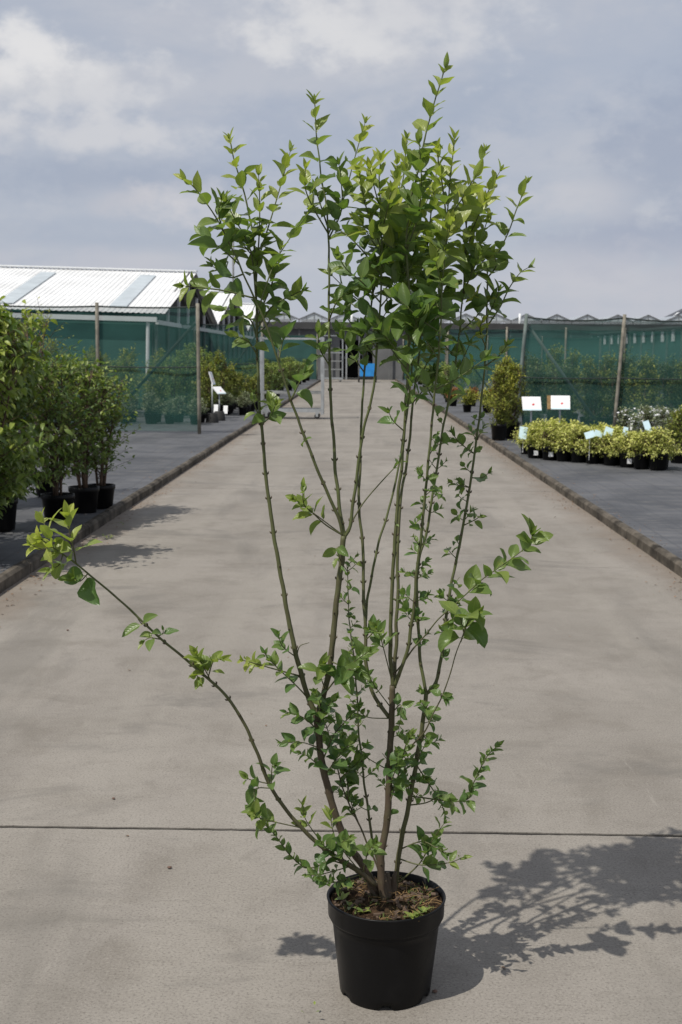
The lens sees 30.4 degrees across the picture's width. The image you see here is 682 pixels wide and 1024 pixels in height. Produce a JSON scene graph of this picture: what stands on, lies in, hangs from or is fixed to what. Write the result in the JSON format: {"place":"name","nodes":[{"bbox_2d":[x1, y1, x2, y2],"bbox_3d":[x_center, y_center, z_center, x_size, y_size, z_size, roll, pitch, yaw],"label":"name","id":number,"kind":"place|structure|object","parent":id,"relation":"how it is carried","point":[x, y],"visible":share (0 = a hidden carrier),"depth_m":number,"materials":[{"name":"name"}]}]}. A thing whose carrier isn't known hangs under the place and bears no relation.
{"place":"outdoors","nodes":[
{"label":"outdoors","id":0,"kind":"place"},
{"bbox_2d":[90,378,506,519],"bbox_3d":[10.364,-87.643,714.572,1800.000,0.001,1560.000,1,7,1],"label":"ground","id":1,"kind":"structure","parent":0,"point":[319,379],"depth_m":86.51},
{"bbox_2d":[0,378,319,572],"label":"ground cover","id":2,"kind":"object","parent":1,"relation":"on","point":[158,449],"visible":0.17,"depth_m":18.08,"materials":[{"name":"grey fabric"}]},
{"bbox_2d":[0,295,72,518],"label":"potted shrub","id":3,"kind":"object","parent":2,"relation":"on","point":[10,349],"visible":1,"depth_m":9.25,"materials":[{"name":"green plant"}]},
{"bbox_2d":[0,299,81,530],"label":"potted shrub","id":4,"kind":"object","parent":2,"relation":"on","point":[8,521],"visible":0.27,"depth_m":10.86,"materials":[{"name":"green plant"}]},
{"bbox_2d":[20,296,75,495],"bbox_3d":[-3.217,-1.238,13.422,0.695,2.129,0.778,4,8,27],"label":"potted shrub","id":5,"kind":"object","parent":2,"relation":"on","point":[47,487],"visible":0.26,"depth_m":13.37,"materials":[{"name":"green plant"}]},
{"bbox_2d":[43,339,66,397],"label":"potted shrub","id":6,"kind":"object","parent":2,"relation":"on","point":[54,353],"visible":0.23,"depth_m":32.32,"materials":[{"name":"green plant"}]},
{"bbox_2d":[23,340,121,520],"bbox_3d":[-2.600,-0.755,11.536,0.971,1.647,0.984,6,9,37],"label":"potted shrub","id":7,"kind":"object","parent":2,"relation":"on","point":[52,502],"visible":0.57,"depth_m":11.44,"materials":[{"name":"green plant"}]},
{"bbox_2d":[41,350,137,513],"bbox_3d":[-2.459,-0.779,12.067,0.931,1.565,0.880,1,7,1],"label":"potted shrub","id":8,"kind":"object","parent":2,"relation":"on","point":[85,500],"visible":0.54,"depth_m":12.00,"materials":[{"name":"green plant"}]},
{"bbox_2d":[77,347,106,396],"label":"potted shrub","id":9,"kind":"object","parent":2,"relation":"on","point":[93,355],"visible":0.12,"depth_m":30.12,"materials":[{"name":"green plant"}]},
{"bbox_2d":[74,341,113,391],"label":"potted shrub","id":10,"kind":"object","parent":2,"relation":"on","point":[92,350],"visible":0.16,"depth_m":31.14,"materials":[{"name":"green plant"}]},
{"bbox_2d":[2,302,200,433],"bbox_3d":[-6.626,-2.796,24.206,7.869,2.491,0.215,1,7,1],"label":"net fence","id":11,"kind":"object","parent":2,"relation":"on","point":[165,356],"visible":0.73,"depth_m":24.04,"materials":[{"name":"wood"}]},
{"bbox_2d":[66,366,141,508],"bbox_3d":[-2.414,-0.763,12.450,0.836,1.440,0.885,2,7,10],"label":"potted shrub","id":12,"kind":"object","parent":2,"relation":"on","point":[105,496],"visible":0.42,"depth_m":12.38,"materials":[{"name":"green plant"}]},
{"bbox_2d":[104,358,130,415],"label":"potted shrub","id":13,"kind":"object","parent":2,"relation":"on","point":[120,373],"visible":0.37,"depth_m":30.15,"materials":[{"name":"green plant"}]},
{"bbox_2d":[113,349,140,414],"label":"potted shrub","id":14,"kind":"object","parent":2,"relation":"on","point":[130,371],"visible":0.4,"depth_m":31.22,"materials":[{"name":"green plant"}]},
{"bbox_2d":[110,343,143,409],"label":"potted shrub","id":15,"kind":"object","parent":2,"relation":"on","point":[130,354],"visible":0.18,"depth_m":32.33,"materials":[{"name":"green plant"}]},
{"bbox_2d":[121,400,134,423],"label":"potted plant","id":16,"kind":"object","parent":2,"relation":"on","point":[128,408],"visible":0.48,"depth_m":27.55,"materials":[{"name":"green plant"}]},
{"bbox_2d":[0,265,265,407],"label":"greenhouse","id":17,"kind":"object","parent":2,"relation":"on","point":[70,286],"visible":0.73,"depth_m":37.11,"materials":[{"name":"white paint"}]},
{"bbox_2d":[127,391,143,421],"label":"potted plant","id":18,"kind":"object","parent":2,"relation":"on","point":[135,408],"visible":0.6,"depth_m":28.14,"materials":[{"name":"green plant"}]},
{"bbox_2d":[134,368,163,410],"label":"potted shrub","id":19,"kind":"object","parent":2,"relation":"on","point":[149,387],"visible":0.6,"depth_m":30.16,"materials":[{"name":"green plant"}]},
{"bbox_2d":[139,389,163,423],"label":"potted plant","id":20,"kind":"object","parent":2,"relation":"on","point":[151,414],"visible":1,"depth_m":27.54,"materials":[{"name":"green plant"}]},
{"bbox_2d":[140,355,175,413],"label":"potted shrub","id":21,"kind":"object","parent":2,"relation":"on","point":[158,374],"visible":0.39,"depth_m":31.31,"materials":[{"name":"green plant"}]},
{"bbox_2d":[142,345,176,412],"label":"potted shrub","id":22,"kind":"object","parent":2,"relation":"on","point":[160,355],"visible":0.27,"depth_m":32.44,"materials":[{"name":"green plant"}]},
{"bbox_2d":[162,398,179,423],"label":"potted plant","id":23,"kind":"object","parent":2,"relation":"on","point":[169,416],"visible":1,"depth_m":27.56,"materials":[{"name":"green plant"}]},
{"bbox_2d":[161,354,193,408],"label":"potted shrub","id":24,"kind":"object","parent":2,"relation":"on","point":[170,377],"visible":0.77,"depth_m":30.09,"materials":[{"name":"green plant"}]},
{"bbox_2d":[171,394,189,422],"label":"potted plant","id":25,"kind":"object","parent":2,"relation":"on","point":[179,417],"visible":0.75,"depth_m":28.11,"materials":[{"name":"green plant"}]},
{"bbox_2d":[167,348,196,414],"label":"potted shrub","id":26,"kind":"object","parent":2,"relation":"on","point":[187,376],"visible":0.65,"depth_m":31.35,"materials":[{"name":"green plant"}]},
{"bbox_2d":[177,340,208,397],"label":"potted shrub","id":27,"kind":"object","parent":2,"relation":"on","point":[191,350],"visible":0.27,"depth_m":32.38,"materials":[{"name":"green plant"}]},
{"bbox_2d":[125,321,262,370],"bbox_3d":[-5.588,-4.639,38.882,6.370,2.520,0.215,1,7,1],"label":"net fence","id":28,"kind":"object","parent":2,"relation":"on","point":[244,351],"visible":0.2,"depth_m":38.67,"materials":[{"name":"metal"}]},
{"bbox_2d":[184,396,204,423],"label":"potted plant","id":29,"kind":"object","parent":2,"relation":"on","point":[193,413],"visible":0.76,"depth_m":27.51,"materials":[{"name":"green plant"}]},
{"bbox_2d":[192,398,208,422],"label":"potted plant","id":30,"kind":"object","parent":2,"relation":"on","point":[203,415],"visible":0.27,"depth_m":28.13,"materials":[{"name":"green plant"}]},
{"bbox_2d":[192,357,221,417],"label":"potted shrub","id":31,"kind":"object","parent":2,"relation":"on","point":[207,395],"visible":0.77,"depth_m":30.01,"materials":[{"name":"green plant"}]},
{"bbox_2d":[192,350,225,407],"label":"potted shrub","id":32,"kind":"object","parent":2,"relation":"on","point":[207,357],"visible":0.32,"depth_m":31.12,"materials":[{"name":"green plant"}]},
{"bbox_2d":[206,372,218,422],"bbox_3d":[-2.903,-2.587,28.212,0.300,1.140,0.296,1,7,1],"label":"plant sign","id":33,"kind":"object","parent":2,"relation":"on","point":[212,417],"visible":1,"depth_m":28.17,"materials":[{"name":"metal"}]},
{"bbox_2d":[201,350,236,410],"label":"potted shrub","id":34,"kind":"object","parent":2,"relation":"on","point":[225,369],"visible":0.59,"depth_m":32.49,"materials":[{"name":"green plant"}]},
{"bbox_2d":[213,387,225,420],"bbox_3d":[-2.837,-2.527,29.185,0.295,0.780,0.300,5,8,31],"label":"plant sign","id":35,"kind":"object","parent":2,"relation":"on","point":[220,414],"visible":0.84,"depth_m":29.12,"materials":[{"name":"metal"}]},
{"bbox_2d":[217,390,238,414],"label":"potted plant","id":36,"kind":"object","parent":2,"relation":"on","point":[225,401],"visible":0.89,"depth_m":31.91,"materials":[{"name":"green plant"}]},
{"bbox_2d":[221,366,242,410],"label":"potted shrub","id":37,"kind":"object","parent":2,"relation":"on","point":[233,382],"visible":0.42,"depth_m":33.87,"materials":[{"name":"green plant"}]},
{"bbox_2d":[236,371,247,407],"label":"potted shrub","id":38,"kind":"object","parent":2,"relation":"on","point":[240,374],"visible":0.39,"depth_m":36.23,"materials":[{"name":"green plant"}]},
{"bbox_2d":[236,395,250,414],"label":"potted plant","id":39,"kind":"object","parent":2,"relation":"on","point":[243,402],"visible":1,"depth_m":31.90,"materials":[{"name":"green plant"}]},
{"bbox_2d":[235,365,252,390],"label":"potted shrub","id":40,"kind":"object","parent":2,"relation":"on","point":[242,368],"visible":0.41,"depth_m":43.73,"materials":[{"name":"green plant"}]},
{"bbox_2d":[239,375,256,410],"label":"potted shrub","id":41,"kind":"object","parent":2,"relation":"on","point":[249,386],"visible":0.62,"depth_m":33.82,"materials":[{"name":"green plant"}]},
{"bbox_2d":[254,362,276,398],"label":"potted shrub","id":42,"kind":"object","parent":2,"relation":"on","point":[268,368],"visible":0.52,"depth_m":43.72,"materials":[{"name":"green plant"}]},
{"bbox_2d":[267,364,284,395],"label":"potted shrub","id":43,"kind":"object","parent":2,"relation":"on","point":[278,378],"visible":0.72,"depth_m":46.47,"materials":[{"name":"green plant"}]},
{"bbox_2d":[258,335,317,379],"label":"net fence","id":44,"kind":"object","parent":2,"relation":"on","point":[301,352],"visible":0.19,"depth_m":77.47,"materials":[{"name":"fabric"}]},
{"bbox_2d":[284,361,298,390],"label":"potted shrub","id":45,"kind":"object","parent":2,"relation":"on","point":[290,369],"visible":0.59,"depth_m":53.67,"materials":[{"name":"green plant"}]},
{"bbox_2d":[0,380,320,592],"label":"kerb","id":46,"kind":"structure","parent":1,"relation":"on","point":[15,573],"depth_m":12.34,"materials":[{"name":"concrete"}]},
{"bbox_2d":[152,312,681,379],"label":"glasshouse","id":47,"kind":"structure","parent":1,"relation":"on","point":[390,370],"depth_m":83.69,"materials":[{"name":"glass"}]},
{"bbox_2d":[395,379,681,577],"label":"kerb","id":48,"kind":"structure","parent":1,"relation":"on","point":[661,555],"depth_m":12.58,"materials":[{"name":"concrete"}]},
{"bbox_2d":[397,379,681,558],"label":"ground cover","id":49,"kind":"object","parent":1,"relation":"on","point":[636,498],"visible":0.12,"depth_m":15.09,"materials":[{"name":"grey fabric"}]},
{"bbox_2d":[441,364,463,401],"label":"potted shrub","id":50,"kind":"object","parent":49,"relation":"on","point":[444,375],"visible":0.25,"depth_m":41.66,"materials":[{"name":"green plant"}]},
{"bbox_2d":[453,387,480,411],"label":"potted plant","id":51,"kind":"object","parent":49,"relation":"on","point":[468,399],"visible":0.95,"depth_m":34.55,"materials":[{"name":"green plant"}]},
{"bbox_2d":[463,369,488,392],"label":"potted shrub","id":52,"kind":"object","parent":49,"relation":"on","point":[472,380],"visible":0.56,"depth_m":44.62,"materials":[{"name":"green plant"}]},
{"bbox_2d":[475,387,493,412],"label":"potted plant","id":53,"kind":"object","parent":49,"relation":"on","point":[485,410],"visible":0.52,"depth_m":34.13,"materials":[{"name":"green plant"}]},
{"bbox_2d":[482,361,519,440],"bbox_3d":[2.924,-2.043,22.939,0.663,1.459,0.806,3,7,17],"label":"conifer shrub","id":54,"kind":"object","parent":49,"relation":"on","point":[499,427],"visible":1,"depth_m":22.90,"materials":[{"name":"green plant"}]},
{"bbox_2d":[402,336,599,380],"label":"net fence","id":55,"kind":"object","parent":49,"relation":"on","point":[590,346],"visible":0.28,"depth_m":78.23,"materials":[{"name":"fabric"}]},
{"bbox_2d":[486,355,521,421],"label":"conifer shrub","id":56,"kind":"object","parent":49,"relation":"on","point":[506,363],"visible":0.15,"depth_m":25.30,"materials":[{"name":"green plant"}]},
{"bbox_2d":[492,358,528,438],"bbox_3d":[3.203,-2.131,23.424,0.806,1.517,0.663,0,7,-7],"label":"conifer shrub","id":57,"kind":"object","parent":49,"relation":"on","point":[515,375],"visible":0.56,"depth_m":23.34,"materials":[{"name":"green plant"}]},
{"bbox_2d":[508,429,528,453],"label":"potted plant","id":58,"kind":"object","parent":49,"relation":"on","point":[521,444],"visible":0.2,"depth_m":19.73,"materials":[{"name":"green plant"}]},
{"bbox_2d":[515,351,543,424],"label":"potted shrub","id":59,"kind":"object","parent":49,"relation":"on","point":[523,417],"visible":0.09,"depth_m":28.11,"materials":[{"name":"green plant"}]},
{"bbox_2d":[518,424,541,457],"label":"potted plant","id":60,"kind":"object","parent":49,"relation":"on","point":[533,451],"visible":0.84,"depth_m":18.99,"materials":[{"name":"green plant"}]},
{"bbox_2d":[519,426,527,452],"bbox_3d":[2.798,-1.114,19.264,0.147,0.402,0.072,1,7,1],"label":"plant label","id":61,"kind":"object","parent":60,"relation":"in","point":[523,432],"visible":0.96,"depth_m":19.25,"materials":[{"name":"white plastic"}]},
{"bbox_2d":[522,397,541,421],"bbox_3d":[3.116,-1.458,20.534,0.310,0.859,0.140,0,7,-4],"label":"plant sign","id":62,"kind":"object","parent":49,"relation":"on","point":[530,404],"visible":0.87,"depth_m":20.49,"materials":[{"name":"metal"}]},
{"bbox_2d":[520,352,551,425],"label":"potted shrub","id":63,"kind":"object","parent":49,"relation":"on","point":[527,418],"visible":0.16,"depth_m":27.00,"materials":[{"name":"green plant"}]},
{"bbox_2d":[520,359,559,423],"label":"potted shrub","id":64,"kind":"object","parent":49,"relation":"on","point":[537,384],"visible":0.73,"depth_m":25.90,"materials":[{"name":"green plant"}]},
{"bbox_2d":[533,425,563,459],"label":"potted plant","id":65,"kind":"object","parent":49,"relation":"on","point":[547,452],"visible":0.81,"depth_m":18.71,"materials":[{"name":"green plant"}]},
{"bbox_2d":[529,420,570,440],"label":"potted plant","id":66,"kind":"object","parent":49,"relation":"on","point":[547,425],"visible":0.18,"depth_m":18.96,"materials":[{"name":"green plant"}]},
{"bbox_2d":[542,343,572,415],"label":"potted shrub","id":67,"kind":"object","parent":49,"relation":"on","point":[555,356],"visible":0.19,"depth_m":27.94,"materials":[{"name":"green plant"}]},
{"bbox_2d":[543,358,572,420],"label":"potted shrub","id":68,"kind":"object","parent":49,"relation":"on","point":[550,414],"visible":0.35,"depth_m":27.02,"materials":[{"name":"green plant"}]},
{"bbox_2d":[547,395,569,422],"bbox_3d":[3.555,-1.465,20.530,0.370,0.881,0.141,1,7,5],"label":"plant sign","id":69,"kind":"object","parent":49,"relation":"on","point":[559,403],"visible":0.89,"depth_m":20.48,"materials":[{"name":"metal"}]},
{"bbox_2d":[545,428,571,460],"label":"potted plant","id":70,"kind":"object","parent":49,"relation":"on","point":[562,456],"visible":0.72,"depth_m":18.49,"materials":[{"name":"green plant"}]},
{"bbox_2d":[446,327,681,388],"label":"net fence","id":71,"kind":"object","parent":49,"relation":"on","point":[507,329],"visible":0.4,"depth_m":42.47,"materials":[{"name":"metal"}]},
{"bbox_2d":[546,357,589,424],"bbox_3d":[4.702,-2.453,26.061,0.966,1.525,0.726,3,8,21],"label":"potted shrub","id":72,"kind":"object","parent":49,"relation":"on","point":[563,390],"visible":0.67,"depth_m":26.04,"materials":[{"name":"green plant"}]},
{"bbox_2d":[552,424,591,462],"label":"potted plant","id":73,"kind":"object","parent":49,"relation":"on","point":[575,456],"visible":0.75,"depth_m":18.27,"materials":[{"name":"green plant"}]},
{"bbox_2d":[564,348,582,422],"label":"potted shrub","id":74,"kind":"object","parent":49,"relation":"on","point":[574,360],"visible":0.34,"depth_m":28.11,"materials":[{"name":"green plant"}]},
{"bbox_2d":[568,436,602,463],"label":"potted plant","id":75,"kind":"object","parent":49,"relation":"on","point":[592,455],"visible":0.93,"depth_m":18.04,"materials":[{"name":"green plant"}]},
{"bbox_2d":[570,353,601,425],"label":"potted shrub","id":76,"kind":"object","parent":49,"relation":"on","point":[585,366],"visible":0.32,"depth_m":26.97,"materials":[{"name":"green plant"}]},
{"bbox_2d":[573,362,612,427],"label":"potted shrub","id":77,"kind":"object","parent":49,"relation":"on","point":[592,395],"visible":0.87,"depth_m":25.93,"materials":[{"name":"green plant"}]},
{"bbox_2d":[515,314,681,426],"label":"net fence","id":78,"kind":"object","parent":49,"relation":"on","point":[624,318],"visible":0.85,"depth_m":24.84,"materials":[{"name":"wood"}]},
{"bbox_2d":[584,425,620,463],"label":"potted plant","id":79,"kind":"object","parent":49,"relation":"on","point":[616,430],"visible":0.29,"depth_m":18.06,"materials":[{"name":"green plant"}]},
{"bbox_2d":[592,431,621,465],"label":"potted plant","id":80,"kind":"object","parent":49,"relation":"on","point":[612,460],"visible":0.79,"depth_m":17.83,"materials":[{"name":"green plant"}]},
{"bbox_2d":[598,350,626,426],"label":"potted shrub","id":81,"kind":"object","parent":49,"relation":"on","point":[602,418],"visible":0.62,"depth_m":26.85,"materials":[{"name":"green plant"}]},
{"bbox_2d":[602,364,633,426],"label":"potted shrub","id":82,"kind":"object","parent":49,"relation":"on","point":[611,402],"visible":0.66,"depth_m":25.90,"materials":[{"name":"green plant"}]},
{"bbox_2d":[613,406,635,431],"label":"flowering plant","id":83,"kind":"object","parent":49,"relation":"on","point":[623,420],"visible":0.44,"depth_m":20.81,"materials":[{"name":"white plant"}]},
{"bbox_2d":[607,430,643,466],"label":"potted plant","id":84,"kind":"object","parent":49,"relation":"on","point":[625,461],"visible":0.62,"depth_m":17.59,"materials":[{"name":"green plant"}]},
{"bbox_2d":[609,346,644,425],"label":"potted shrub","id":85,"kind":"object","parent":49,"relation":"on","point":[626,363],"visible":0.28,"depth_m":28.04,"materials":[{"name":"green plant"}]},
{"bbox_2d":[619,363,645,425],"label":"potted shrub","id":86,"kind":"object","parent":49,"relation":"on","point":[633,374],"visible":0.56,"depth_m":26.93,"materials":[{"name":"green plant"}]},
{"bbox_2d":[589,325,681,387],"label":"net house","id":87,"kind":"structure","parent":49,"relation":"on","point":[663,346],"depth_m":65.44,"materials":[{"name":"green fabric"}]},
{"bbox_2d":[626,413,645,432],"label":"flowering plant","id":88,"kind":"object","parent":49,"relation":"on","point":[636,420],"visible":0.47,"depth_m":20.35,"materials":[{"name":"white plant"}]},
{"bbox_2d":[618,429,664,468],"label":"potted plant","id":89,"kind":"object","parent":49,"relation":"on","point":[640,459],"visible":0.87,"depth_m":17.36,"materials":[{"name":"green plant"}]},
{"bbox_2d":[628,353,662,419],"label":"potted shrub","id":90,"kind":"object","parent":49,"relation":"on","point":[647,383],"visible":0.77,"depth_m":25.90,"materials":[{"name":"green plant"}]},
{"bbox_2d":[629,349,662,407],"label":"potted shrub","id":91,"kind":"object","parent":49,"relation":"on","point":[641,367],"visible":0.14,"depth_m":28.09,"materials":[{"name":"green plant"}]},
{"bbox_2d":[639,407,663,431],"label":"flowering plant","id":92,"kind":"object","parent":49,"relation":"on","point":[648,415],"visible":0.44,"depth_m":20.85,"materials":[{"name":"white plant"}]},
{"bbox_2d":[628,426,680,469],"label":"potted plant","id":93,"kind":"object","parent":49,"relation":"on","point":[659,457],"visible":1,"depth_m":17.13,"materials":[{"name":"green plant"}]},
{"bbox_2d":[642,407,671,431],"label":"flowering plant","id":94,"kind":"object","parent":49,"relation":"on","point":[661,416],"visible":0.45,"depth_m":21.64,"materials":[{"name":"white plant"}]},
{"bbox_2d":[651,353,680,420],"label":"potted shrub","id":95,"kind":"object","parent":49,"relation":"on","point":[669,372],"visible":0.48,"depth_m":26.87,"materials":[{"name":"green plant"}]},
{"bbox_2d":[657,372,681,417],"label":"potted shrub","id":96,"kind":"object","parent":49,"relation":"on","point":[676,398],"visible":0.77,"depth_m":25.91,"materials":[{"name":"green plant"}]},
{"bbox_2d":[660,404,681,462],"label":"potted plant","id":97,"kind":"object","parent":49,"relation":"on","point":[677,420],"visible":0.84,"depth_m":18.29,"materials":[{"name":"green plant"}]},
{"bbox_2d":[0,379,681,1023],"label":"road","id":98,"kind":"structure","parent":0,"point":[564,685],"depth_m":5.11,"materials":[{"name":"concrete"}]},
{"bbox_2d":[23,52,552,1010],"bbox_3d":[-0.117,0.083,3.047,1.209,2.277,0.526,0,7,-4],"label":"potted shrub","id":99,"kind":"object","parent":98,"relation":"on","point":[385,926],"visible":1,"depth_m":3.01,"materials":[{"name":"green plant"}]},
{"bbox_2d":[260,337,324,418],"bbox_3d":[-1.232,-3.393,31.695,1.605,2.044,0.608,1,7,1],"label":"plant trolley","id":100,"kind":"object","parent":98,"relation":"on","point":[266,410],"visible":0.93,"depth_m":31.47,"materials":[{"name":"metal"}]},
{"bbox_2d":[320,335,342,381],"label":"plant trolley","id":101,"kind":"object","parent":98,"relation":"on","point":[339,378],"visible":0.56,"depth_m":75.76,"materials":[{"name":"metal"}]},
{"bbox_2d":[0,826,681,836],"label":"joint filler","id":102,"kind":"object","parent":98,"relation":"on","point":[348,831],"visible":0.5,"depth_m":4.25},
{"bbox_2d":[0,0,681,323],"label":"sky","id":103,"kind":"structure","parent":0,"point":[102,102],"materials":[{"name":"grey"}]},
{"bbox_2d":[358,361,376,381],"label":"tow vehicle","id":104,"kind":"object","parent":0,"point":[369,372],"visible":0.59,"depth_m":74.90,"materials":[{"name":"blue paint"}]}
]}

